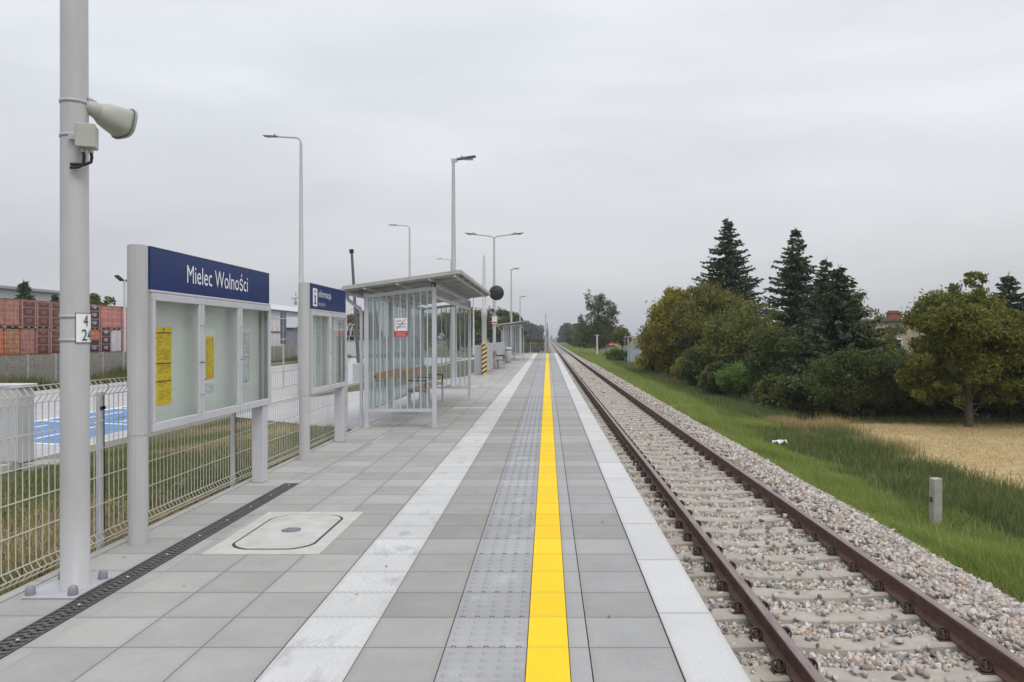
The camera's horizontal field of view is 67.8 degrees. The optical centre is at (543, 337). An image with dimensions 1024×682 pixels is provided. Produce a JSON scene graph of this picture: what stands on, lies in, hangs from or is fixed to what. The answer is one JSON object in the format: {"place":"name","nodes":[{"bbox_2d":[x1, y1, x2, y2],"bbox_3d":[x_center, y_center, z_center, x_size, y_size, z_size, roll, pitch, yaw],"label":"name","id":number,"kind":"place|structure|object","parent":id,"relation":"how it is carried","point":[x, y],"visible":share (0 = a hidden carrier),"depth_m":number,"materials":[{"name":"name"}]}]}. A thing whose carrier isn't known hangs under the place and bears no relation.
{"place":"outdoors","nodes":[
{"label":"outdoors","id":0,"kind":"place"},
{"bbox_2d":[0,285,59,328],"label":"warehouse","id":1,"kind":"structure","parent":0,"point":[11,293],"depth_m":73.25,"materials":[{"name":"metal"}]},
{"bbox_2d":[0,353,517,640],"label":"pavement","id":2,"kind":"structure","parent":0,"point":[17,613],"depth_m":6.10,"materials":[{"name":"concrete"}]},
{"bbox_2d":[21,0,111,598],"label":"platform mast","id":3,"kind":"object","parent":2,"relation":"on","point":[74,580],"visible":0.84,"depth_m":4.53,"materials":[{"name":"metal"}]},
{"bbox_2d":[75,313,90,342],"bbox_3d":[-2.761,-0.057,4.595,0.044,0.180,0.142,0,0,0],"label":"distance plate","id":4,"kind":"object","parent":3,"relation":"attached to","point":[82,327],"visible":1,"depth_m":4.55,"materials":[{"name":"metal"}]},
{"bbox_2d":[68,122,98,168],"bbox_3d":[-2.726,-1.127,4.508,0.153,0.262,0.116,0,0,-20],"label":"junction box","id":5,"kind":"object","parent":3,"relation":"attached to","point":[85,136],"visible":1,"depth_m":4.48,"materials":[{"name":"grey plastic"}]},
{"bbox_2d":[86,97,137,138],"bbox_3d":[-2.706,-1.354,4.722,0.218,0.197,0.288,0,0,26],"label":"loudspeaker","id":6,"kind":"object","parent":3,"relation":"attached to","point":[116,122],"visible":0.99,"depth_m":4.71,"materials":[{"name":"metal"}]},
{"bbox_2d":[127,244,270,545],"bbox_3d":[-2.978,0.413,6.849,0.152,2.204,2.612,0,0,0],"label":"notice board","id":7,"kind":"object","parent":2,"relation":"on","point":[188,298],"visible":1,"depth_m":6.45,"materials":[{"name":"grey paint"}]},
{"bbox_2d":[156,327,171,405],"bbox_3d":[-3.031,0.225,6.056,0.006,0.620,0.310,0,0,0],"label":"paper notice","id":8,"kind":"object","parent":7,"relation":"attached to","point":[163,365],"visible":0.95,"depth_m":6.08,"materials":[{"name":"paper"}]},
{"bbox_2d":[150,293,202,431],"bbox_3d":[-2.924,0.188,6.103,0.037,1.045,0.807,0,0,0],"label":"door","id":9,"kind":"structure","parent":7,"relation":"in","point":[155,426],"depth_m":5.94,"materials":[{"name":"grey metal"}]},
{"bbox_2d":[205,328,214,396],"bbox_3d":[-3.026,0.225,6.856,0.008,0.620,0.310,0,0,0],"label":"paper notice","id":10,"kind":"object","parent":7,"relation":"attached to","point":[209,362],"visible":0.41,"depth_m":6.90,"materials":[{"name":"paper"}]},
{"bbox_2d":[201,298,239,419],"bbox_3d":[-2.920,0.188,6.918,0.037,1.045,0.807,0,0,0],"label":"door","id":11,"kind":"structure","parent":7,"relation":"in","point":[236,408],"depth_m":6.92,"materials":[{"name":"grey metal"}]},
{"bbox_2d":[243,329,250,385],"bbox_3d":[-3.022,0.200,7.716,0.006,0.570,0.300,0,0,0],"label":"paper notice","id":12,"kind":"object","parent":7,"relation":"attached to","point":[246,356],"visible":0.73,"depth_m":7.76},
{"bbox_2d":[240,303,270,410],"bbox_3d":[-2.916,0.188,7.736,0.037,1.045,0.807,0,0,0],"label":"door","id":13,"kind":"structure","parent":7,"relation":"in","point":[243,406],"depth_m":7.73,"materials":[{"name":"grey metal"}]},
{"bbox_2d":[298,282,346,459],"bbox_3d":[-2.959,0.413,10.319,0.152,2.204,1.852,0,0,0],"label":"information board","id":14,"kind":"object","parent":2,"relation":"on","point":[322,308],"visible":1,"depth_m":10.16,"materials":[{"name":"grey paint"}]},
{"bbox_2d":[310,311,330,393],"bbox_3d":[-2.904,0.188,9.967,0.037,1.045,0.836,0,0,0],"label":"door","id":15,"kind":"structure","parent":14,"relation":"in","point":[328,387],"depth_m":9.86,"materials":[{"name":"grey metal"}]},
{"bbox_2d":[403,365,443,408],"bbox_3d":[-2.597,1.083,16.839,0.515,0.863,2.750,0,0,0],"label":"slatted bench","id":16,"kind":"object","parent":2,"relation":"on","point":[417,376],"visible":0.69,"depth_m":16.38,"materials":[{"name":"brown wood"}]},
{"bbox_2d":[447,155,475,385],"bbox_3d":[-2.492,-2.012,23.213,0.880,7.052,0.380,0,0,0],"label":"platform mast","id":17,"kind":"object","parent":2,"relation":"on","point":[453,241],"visible":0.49,"depth_m":23.16,"materials":[{"name":"metal"}]},
{"bbox_2d":[474,342,504,374],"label":"screen wall","id":18,"kind":"structure","parent":2,"relation":"on","point":[499,347],"depth_m":34.15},
{"bbox_2d":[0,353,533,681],"bbox_3d":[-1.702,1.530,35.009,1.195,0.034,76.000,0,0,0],"label":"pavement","id":19,"kind":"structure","parent":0,"point":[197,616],"depth_m":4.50,"materials":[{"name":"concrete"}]},
{"bbox_2d":[202,512,363,554],"bbox_3d":[-1.966,1.516,5.945,0.820,0.035,1.280,0,0,0],"label":"inspection cover","id":20,"kind":"object","parent":19,"relation":"on","point":[293,533],"visible":0.99,"depth_m":5.81,"materials":[{"name":"concrete"}]},
{"bbox_2d":[340,270,489,427],"bbox_3d":[-2.342,0.199,15.723,2.030,2.630,6.420,0,0,0],"label":"platform shelter","id":21,"kind":"object","parent":19,"relation":"on","point":[433,289],"visible":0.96,"depth_m":13.27,"materials":[{"name":"grey metal"}]},
{"bbox_2d":[481,255,486,374],"bbox_3d":[-2.371,-0.911,30.613,0.240,4.850,0.240,0,0,0],"label":"striped pole","id":22,"kind":"object","parent":19,"relation":"on","point":[484,337],"visible":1,"depth_m":30.53,"materials":[{"name":"metal"}]},
{"bbox_2d":[497,320,529,360],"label":"platform shelter","id":23,"kind":"object","parent":19,"relation":"on","point":[505,326],"visible":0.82,"depth_m":49.04,"materials":[{"name":"grey metal"}]},
{"bbox_2d":[236,377,462,428],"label":"path","id":24,"kind":"structure","parent":0,"point":[353,410],"depth_m":21.17,"materials":[{"name":"concrete"}]},
{"bbox_2d":[343,353,541,681],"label":"pavement","id":25,"kind":"structure","parent":0,"point":[407,640],"depth_m":4.72,"materials":[{"name":"concrete"}]},
{"bbox_2d":[0,0,1023,337],"label":"sky","id":26,"kind":"structure","parent":0,"point":[619,137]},
{"bbox_2d":[2,338,1023,601],"bbox_3d":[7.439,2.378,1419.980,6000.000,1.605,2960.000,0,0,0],"label":"ground","id":27,"kind":"structure","parent":0,"point":[376,382],"depth_m":28.51,"materials":[{"name":"plant"}]},
{"bbox_2d":[96,391,105,550],"bbox_3d":[-3.235,1.006,5.567,0.044,1.220,0.060,0,0,0],"label":"fence post","id":28,"kind":"object","parent":27,"relation":"on","point":[98,536],"visible":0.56,"depth_m":5.54,"materials":[{"name":"grey metal"}]},
{"bbox_2d":[105,377,238,541],"bbox_3d":[-3.180,0.901,6.742,0.051,1.196,2.355,0,0,0],"label":"fence","id":29,"kind":"object","parent":28,"relation":"attached to","point":[167,455],"visible":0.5,"depth_m":6.56,"materials":[{"name":"metal"}]},
{"bbox_2d":[0,346,297,384],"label":"yard wall","id":30,"kind":"structure","parent":27,"relation":"on","point":[39,364],"depth_m":38.52,"materials":[{"name":"concrete"}]},
{"bbox_2d":[0,419,334,595],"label":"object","id":31,"kind":"structure","parent":27,"relation":"on","point":[25,547],"depth_m":7.19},
{"bbox_2d":[0,417,350,593],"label":"bank grass","id":32,"kind":"structure","parent":27,"relation":"on","point":[121,452],"depth_m":10.46,"materials":[{"name":"plant"}]},
{"bbox_2d":[0,354,351,390],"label":"weeds","id":33,"kind":"object","parent":27,"relation":"on","point":[121,372],"visible":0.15,"depth_m":40.67,"materials":[{"name":"plant"}]},
{"bbox_2d":[2,363,439,472],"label":"kerb","id":34,"kind":"structure","parent":27,"relation":"on","point":[5,466],"depth_m":18.87,"materials":[{"name":"concrete"}]},
{"bbox_2d":[34,358,473,456],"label":"car park","id":35,"kind":"structure","parent":27,"relation":"on","point":[57,403],"depth_m":33.97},
{"bbox_2d":[0,383,37,468],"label":"utility cabinet","id":36,"kind":"object","parent":35,"relation":"on","point":[18,429],"visible":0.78,"depth_m":14.04,"materials":[{"name":"metal"}]},
{"bbox_2d":[34,406,126,444],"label":"blue bay markings","id":37,"kind":"object","parent":35,"relation":"on","point":[51,433],"visible":0.15,"depth_m":21.00,"materials":[{"name":"paint"}]},
{"bbox_2d":[263,134,303,394],"bbox_3d":[-10.893,-3.050,32.057,1.730,11.019,0.320,0,0,0],"label":"street lamp","id":38,"kind":"object","parent":35,"relation":"on","point":[301,265],"visible":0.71,"depth_m":31.99,"materials":[{"name":"metal"}]},
{"bbox_2d":[349,249,363,382],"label":"barrier boom","id":39,"kind":"object","parent":35,"relation":"on","point":[356,372],"visible":0.68,"depth_m":40.48,"materials":[{"name":"black metal"}]},
{"bbox_2d":[347,340,412,356],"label":"white wall","id":40,"kind":"structure","parent":27,"relation":"on","point":[351,347],"depth_m":111.99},
{"bbox_2d":[412,311,444,349],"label":"broadleaf tree","id":41,"kind":"object","parent":27,"relation":"on","point":[430,330],"visible":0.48,"depth_m":148.94,"materials":[{"name":"green plant"}]},
{"bbox_2d":[438,307,475,349],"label":"broadleaf tree","id":42,"kind":"object","parent":27,"relation":"on","point":[448,325],"visible":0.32,"depth_m":148.98,"materials":[{"name":"green plant"}]},
{"bbox_2d":[457,306,501,346],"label":"broadleaf tree","id":43,"kind":"object","parent":27,"relation":"on","point":[478,326],"visible":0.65,"depth_m":138.69,"materials":[{"name":"green plant"}]},
{"bbox_2d":[487,364,592,680],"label":"platform","id":44,"kind":"structure","parent":27,"relation":"on","point":[562,561],"depth_m":4.86,"materials":[{"name":"concrete"}]},
{"bbox_2d":[0,483,298,658],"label":"drain channel","id":45,"kind":"object","parent":44,"relation":"on","point":[31,632],"visible":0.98,"depth_m":4.73,"materials":[{"name":"metal"}]},
{"bbox_2d":[0,372,473,602],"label":"kerb","id":46,"kind":"structure","parent":44,"relation":"on","point":[21,589],"depth_m":6.36,"materials":[{"name":"concrete"}]},
{"bbox_2d":[255,353,537,681],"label":"guide path","id":47,"kind":"structure","parent":44,"relation":"on","point":[328,641],"depth_m":4.72,"materials":[{"name":"concrete"}]},
{"bbox_2d":[434,353,545,681],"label":"warning path","id":48,"kind":"structure","parent":44,"relation":"on","point":[490,671],"depth_m":4.62,"materials":[{"name":"concrete"}]},
{"bbox_2d":[441,365,544,681],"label":"warning studs","id":49,"kind":"object","parent":48,"relation":"on","point":[482,667],"visible":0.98,"depth_m":5.23,"materials":[{"name":"concrete"}]},
{"bbox_2d":[525,353,570,681],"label":"yellow line","id":50,"kind":"object","parent":44,"relation":"on","point":[547,655],"visible":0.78,"depth_m":4.70,"materials":[{"name":"paint"}]},
{"bbox_2d":[554,353,750,681],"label":"platform edge","id":51,"kind":"object","parent":44,"relation":"on","point":[701,648],"visible":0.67,"depth_m":4.70,"materials":[{"name":"concrete"}]},
{"bbox_2d":[572,290,622,353],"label":"birch tree","id":52,"kind":"object","parent":27,"relation":"on","point":[602,326],"visible":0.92,"depth_m":111.39,"materials":[{"name":"green plant"}]},
{"bbox_2d":[627,285,692,373],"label":"golden tree","id":53,"kind":"object","parent":27,"relation":"on","point":[654,341],"visible":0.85,"depth_m":60.77,"materials":[{"name":"green plant"}]},
{"bbox_2d":[675,347,713,387],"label":"green shrub","id":54,"kind":"object","parent":27,"relation":"on","point":[690,370],"visible":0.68,"depth_m":43.56,"materials":[{"name":"green plant"}]},
{"bbox_2d":[667,278,755,355],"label":"broadleaf tree","id":55,"kind":"object","parent":27,"relation":"on","point":[701,308],"visible":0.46,"depth_m":53.82,"materials":[{"name":"green plant"}]},
{"bbox_2d":[697,359,733,395],"bbox_3d":[8.958,2.146,38.621,1.952,2.097,2.472,0,0,-11],"label":"green shrub","id":56,"kind":"object","parent":27,"relation":"on","point":[707,378],"visible":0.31,"depth_m":38.22,"materials":[{"name":"green plant"}]},
{"bbox_2d":[663,219,772,376],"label":"spruce tree","id":57,"kind":"object","parent":27,"relation":"on","point":[729,264],"visible":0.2,"depth_m":56.42,"materials":[{"name":"green plant"}]},
{"bbox_2d":[711,360,755,398],"bbox_3d":[9.413,2.134,36.467,2.575,2.129,2.128,0,0,28],"label":"lime shrub","id":58,"kind":"object","parent":27,"relation":"on","point":[736,379],"visible":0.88,"depth_m":36.13,"materials":[{"name":"green plant"}]},
{"bbox_2d":[693,300,784,366],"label":"dark shrub tree","id":59,"kind":"object","parent":27,"relation":"on","point":[734,335],"visible":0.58,"depth_m":43.28,"materials":[{"name":"green plant"}]},
{"bbox_2d":[749,370,788,404],"bbox_3d":[9.946,2.262,32.137,2.184,1.921,2.742,0,0,36],"label":"green shrub","id":60,"kind":"object","parent":27,"relation":"on","point":[762,390],"visible":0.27,"depth_m":31.84,"materials":[{"name":"green plant"}]},
{"bbox_2d":[736,321,818,389],"bbox_3d":[10.552,1.218,34.067,3.668,3.952,3.512,0,0,0],"label":"dark shrub tree","id":61,"kind":"object","parent":27,"relation":"on","point":[765,356],"visible":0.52,"depth_m":33.51,"materials":[{"name":"green plant"}]},
{"bbox_2d":[548,340,1022,665],"bbox_3d":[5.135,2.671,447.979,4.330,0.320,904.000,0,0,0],"label":"track bed","id":62,"kind":"object","parent":27,"relation":"on","point":[557,347],"visible":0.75,"depth_m":112.41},
{"bbox_2d":[582,393,637,396],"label":"railway sleeper","id":63,"kind":"object","parent":62,"relation":"on","point":[622,395],"visible":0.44,"depth_m":31.88,"materials":[{"name":"concrete"}]},
{"bbox_2d":[549,340,825,681],"bbox_3d":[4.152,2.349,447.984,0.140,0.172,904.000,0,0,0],"label":"railway rail","id":64,"kind":"object","parent":63,"relation":"on","point":[781,644],"visible":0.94,"depth_m":7.22,"materials":[{"name":"brown metal"}]},
{"bbox_2d":[551,340,1023,681],"bbox_3d":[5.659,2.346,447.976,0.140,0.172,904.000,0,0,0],"label":"railway rail","id":65,"kind":"object","parent":63,"relation":"on","point":[976,644],"visible":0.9,"depth_m":7.33,"materials":[{"name":"brown metal"}]},
{"bbox_2d":[633,477,769,488],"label":"railway sleeper","id":66,"kind":"object","parent":62,"relation":"on","point":[737,482],"visible":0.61,"depth_m":12.70,"materials":[{"name":"concrete"}]},
{"bbox_2d":[637,484,784,496],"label":"railway sleeper","id":67,"kind":"object","parent":62,"relation":"on","point":[733,493],"visible":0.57,"depth_m":12.09,"materials":[{"name":"concrete"}]},
{"bbox_2d":[642,492,799,504],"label":"railway sleeper","id":68,"kind":"object","parent":62,"relation":"on","point":[738,501],"visible":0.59,"depth_m":11.50,"materials":[{"name":"concrete"}]},
{"bbox_2d":[647,500,813,513],"bbox_3d":[2.618,2.455,10.957,2.500,0.220,0.320,0,0,0],"label":"railway sleeper","id":69,"kind":"object","parent":62,"relation":"on","point":[769,507],"visible":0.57,"depth_m":10.89,"materials":[{"name":"concrete"}]},
{"bbox_2d":[653,510,823,524],"bbox_3d":[2.615,2.455,10.357,2.500,0.220,0.320,0,0,0],"label":"railway sleeper","id":70,"kind":"object","parent":62,"relation":"on","point":[672,518],"visible":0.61,"depth_m":10.29,"materials":[{"name":"concrete"}]},
{"bbox_2d":[660,520,844,535],"bbox_3d":[2.611,2.455,9.757,2.500,0.220,0.320,0,0,0],"label":"railway sleeper","id":71,"kind":"object","parent":62,"relation":"on","point":[679,529],"visible":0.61,"depth_m":9.70,"materials":[{"name":"concrete"}]},
{"bbox_2d":[667,532,864,549],"bbox_3d":[2.608,2.455,9.156,2.500,0.220,0.320,0,0,0],"label":"railway sleeper","id":72,"kind":"object","parent":62,"relation":"on","point":[686,540],"visible":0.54,"depth_m":9.09,"materials":[{"name":"concrete"}]},
{"bbox_2d":[675,546,890,564],"bbox_3d":[2.605,2.455,8.556,2.500,0.220,0.320,0,0,0],"label":"railway sleeper","id":73,"kind":"object","parent":62,"relation":"on","point":[830,555],"visible":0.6,"depth_m":8.50,"materials":[{"name":"concrete"}]},
{"bbox_2d":[562,362,1023,681],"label":"ballast","id":74,"kind":"structure","parent":62,"relation":"on","point":[999,613],"depth_m":8.17,"materials":[{"name":"gravel"}]},
{"bbox_2d":[684,561,912,581],"bbox_3d":[2.602,2.455,7.957,2.500,0.220,0.320,0,0,0],"label":"railway sleeper","id":75,"kind":"object","parent":62,"relation":"on","point":[852,571],"visible":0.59,"depth_m":7.90,"materials":[{"name":"concrete"}]},
{"bbox_2d":[695,579,946,601],"bbox_3d":[2.599,2.455,7.356,2.500,0.220,0.320,0,0,0],"label":"railway sleeper","id":76,"kind":"object","parent":62,"relation":"on","point":[877,592],"visible":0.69,"depth_m":7.29,"materials":[{"name":"concrete"}]},
{"bbox_2d":[709,601,983,626],"bbox_3d":[2.596,2.455,6.756,2.500,0.220,0.320,0,0,0],"label":"railway sleeper","id":77,"kind":"object","parent":62,"relation":"on","point":[738,616],"visible":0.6,"depth_m":6.70,"materials":[{"name":"concrete"}]},
{"bbox_2d":[723,626,1023,654],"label":"railway sleeper","id":78,"kind":"object","parent":62,"relation":"on","point":[745,643],"visible":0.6,"depth_m":6.09,"materials":[{"name":"concrete"}]},
{"bbox_2d":[742,657,1004,681],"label":"railway sleeper","id":79,"kind":"object","parent":62,"relation":"on","point":[984,672],"visible":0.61,"depth_m":5.54,"materials":[{"name":"concrete"}]},
{"bbox_2d":[755,227,820,335],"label":"spruce tree","id":80,"kind":"object","parent":27,"relation":"on","point":[796,285],"visible":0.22,"depth_m":45.59,"materials":[{"name":"green plant"}]},
{"bbox_2d":[561,344,1023,602],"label":"verge grass","id":81,"kind":"structure","parent":27,"relation":"on","point":[1006,570],"depth_m":13.34,"materials":[{"name":"plant"}]},
{"bbox_2d":[770,369,830,416],"bbox_3d":[10.206,2.188,29.544,2.533,2.011,2.021,0,0,-36],"label":"green shrub","id":82,"kind":"object","parent":27,"relation":"on","point":[789,395],"visible":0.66,"depth_m":29.09,"materials":[{"name":"green plant"}]},
{"bbox_2d":[607,358,1023,551],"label":"rank grass","id":83,"kind":"structure","parent":27,"relation":"on","point":[968,493],"depth_m":17.58,"materials":[{"name":"plant"}]},
{"bbox_2d":[789,256,841,350],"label":"spruce tree","id":84,"kind":"object","parent":27,"relation":"on","point":[821,287],"visible":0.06,"depth_m":43.30,"materials":[{"name":"green plant"}]},
{"bbox_2d":[752,264,907,419],"bbox_3d":[12.022,0.247,30.847,6.689,6.656,6.314,0,0,0],"label":"spruce tree","id":85,"kind":"object","parent":27,"relation":"on","point":[835,332],"visible":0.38,"depth_m":30.60,"materials":[{"name":"green plant"}]},
{"bbox_2d":[671,396,1023,602],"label":"seed stalks","id":86,"kind":"object","parent":27,"relation":"on","point":[897,492],"visible":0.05,"depth_m":13.57,"materials":[{"name":"plant"}]},
{"bbox_2d":[798,341,934,420],"bbox_3d":[12.131,1.739,28.443,5.520,3.212,2.988,0,0,0],"label":"ivy hedge","id":87,"kind":"object","parent":27,"relation":"on","point":[859,381],"visible":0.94,"depth_m":27.82,"materials":[{"name":"green plant"}]},
{"bbox_2d":[854,322,905,365],"bbox_3d":[13.344,1.280,30.718,3.001,3.813,3.102,0,0,0],"label":"green shrub","id":88,"kind":"object","parent":27,"relation":"on","point":[883,345],"visible":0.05,"depth_m":30.17,"materials":[{"name":"green plant"}]},
{"bbox_2d":[929,477,941,525],"bbox_3d":[6.261,2.699,12.156,0.166,0.920,0.120,-1,2,-12],"label":"concrete post","id":89,"kind":"object","parent":27,"relation":"on","point":[935,493],"visible":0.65,"depth_m":12.10,"materials":[{"name":"concrete"}]},
{"bbox_2d":[891,365,1019,420],"bbox_3d":[17.480,1.958,28.942,9.477,2.800,2.796,0,0,0],"label":"ivy hedge","id":90,"kind":"object","parent":27,"relation":"on","point":[944,408],"visible":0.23,"depth_m":28.30,"materials":[{"name":"green plant"}]},
{"bbox_2d":[890,271,1023,426],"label":"walnut tree","id":91,"kind":"object","parent":27,"relation":"on","point":[959,326],"visible":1,"depth_m":25.31,"materials":[{"name":"green plant"}]},
{"bbox_2d":[973,366,1023,420],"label":"green shrub","id":92,"kind":"object","parent":27,"relation":"on","point":[1017,408],"visible":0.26,"depth_m":27.71,"materials":[{"name":"green plant"}]},
{"bbox_2d":[989,271,1023,353],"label":"spruce tree","id":93,"kind":"object","parent":27,"relation":"on","point":[1006,287],"visible":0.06,"depth_m":50.57,"materials":[{"name":"green plant"}]},
{"bbox_3d":[-3.247,1.006,3.217,0.044,1.220,0.060,0,0,0],"label":"fence post","id":94,"kind":"object","parent":27,"relation":"on","visible":0},
{"bbox_2d":[0,379,110,590],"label":"fence","id":95,"kind":"object","parent":94,"relation":"attached to","point":[36,495],"visible":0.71,"depth_m":4.82,"materials":[{"name":"metal"}]},
{"bbox_3d":[-3.210,1.006,10.367,0.044,1.220,0.060,0,0,0],"label":"fence post","id":96,"kind":"object","parent":27,"relation":"on","visible":0},
{"bbox_2d":[235,361,311,480],"bbox_3d":[-3.167,0.900,9.142,0.051,1.196,2.455,0,0,0],"label":"fence","id":97,"kind":"object","parent":96,"relation":"attached to","point":[282,403],"visible":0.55,"depth_m":9.14,"materials":[{"name":"metal"}]},
{"bbox_2d":[310,356,350,446],"bbox_3d":[-3.156,0.900,11.367,0.051,1.196,2.005,0,0,0],"label":"fence","id":98,"kind":"object","parent":96,"relation":"attached to","point":[328,410],"visible":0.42,"depth_m":10.97,"materials":[{"name":"metal"}]},
{"bbox_3d":[-26.507,1.740,37.379,1.010,1.432,1.080,0,0,0],"label":"brick pallet","id":99,"kind":"object","parent":27,"relation":"on","visible":0},
{"bbox_2d":[3,329,20,355],"bbox_3d":[-26.504,0.279,37.379,1.000,1.394,1.080,0,0,0],"label":"brick pallet","id":100,"kind":"object","parent":99,"relation":"on","point":[10,342],"visible":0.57,"depth_m":37.30,"materials":[{"name":"orange brick"}]},
{"bbox_2d":[1,298,19,327],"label":"brick pallet","id":101,"kind":"object","parent":100,"relation":"on","point":[10,313],"visible":0.74,"depth_m":37.30,"materials":[{"name":"red brick"}]},
{"bbox_3d":[-26.501,1.740,38.504,1.010,1.432,1.080,0,0,0],"label":"brick pallet","id":102,"kind":"object","parent":27,"relation":"on","visible":0},
{"bbox_2d":[2,328,35,355],"bbox_3d":[-26.503,0.260,38.504,1.010,1.432,1.080,0,0,0],"label":"brick pallet","id":103,"kind":"object","parent":102,"relation":"on","point":[26,341],"visible":0.46,"depth_m":38.38,"materials":[{"name":"red brick"}]},
{"bbox_2d":[12,299,35,327],"bbox_3d":[-26.506,-1.190,38.531,1.010,1.432,1.080,0,0,0],"label":"brick pallet","id":104,"kind":"object","parent":103,"relation":"on","point":[27,313],"visible":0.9,"depth_m":38.41,"materials":[{"name":"red brick"}]},
{"bbox_3d":[-26.492,1.740,39.629,1.015,1.432,1.080,0,0,0],"label":"brick pallet","id":105,"kind":"object","parent":27,"relation":"on","visible":0},
{"bbox_2d":[34,329,49,354],"bbox_3d":[-26.497,0.260,39.629,1.010,1.432,1.080,0,0,0],"label":"brick pallet","id":106,"kind":"object","parent":105,"relation":"on","point":[41,341],"visible":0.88,"depth_m":39.50,"materials":[{"name":"red brick"}]},
{"bbox_2d":[31,300,49,328],"bbox_3d":[-26.494,-1.190,39.634,1.022,1.432,1.080,0,0,0],"label":"brick pallet","id":107,"kind":"object","parent":106,"relation":"on","point":[42,314],"visible":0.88,"depth_m":39.60,"materials":[{"name":"red brick"}]},
{"bbox_2d":[548,353,592,681],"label":"pavement","id":108,"kind":"structure","parent":0,"point":[580,665],"depth_m":4.71,"materials":[{"name":"concrete"}]},
{"bbox_2d":[549,353,684,681],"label":"pavement","id":109,"kind":"structure","parent":0,"point":[628,641],"depth_m":4.71,"materials":[{"name":"concrete"}]},
{"bbox_2d":[738,412,1023,492],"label":"straw field","id":110,"kind":"structure","parent":0,"point":[1020,443],"depth_m":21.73,"materials":[{"name":"plant"}]},
{"bbox_2d":[860,310,924,356],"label":"cream house","id":111,"kind":"structure","parent":0,"point":[891,316],"depth_m":59.85,"materials":[{"name":"paint"}]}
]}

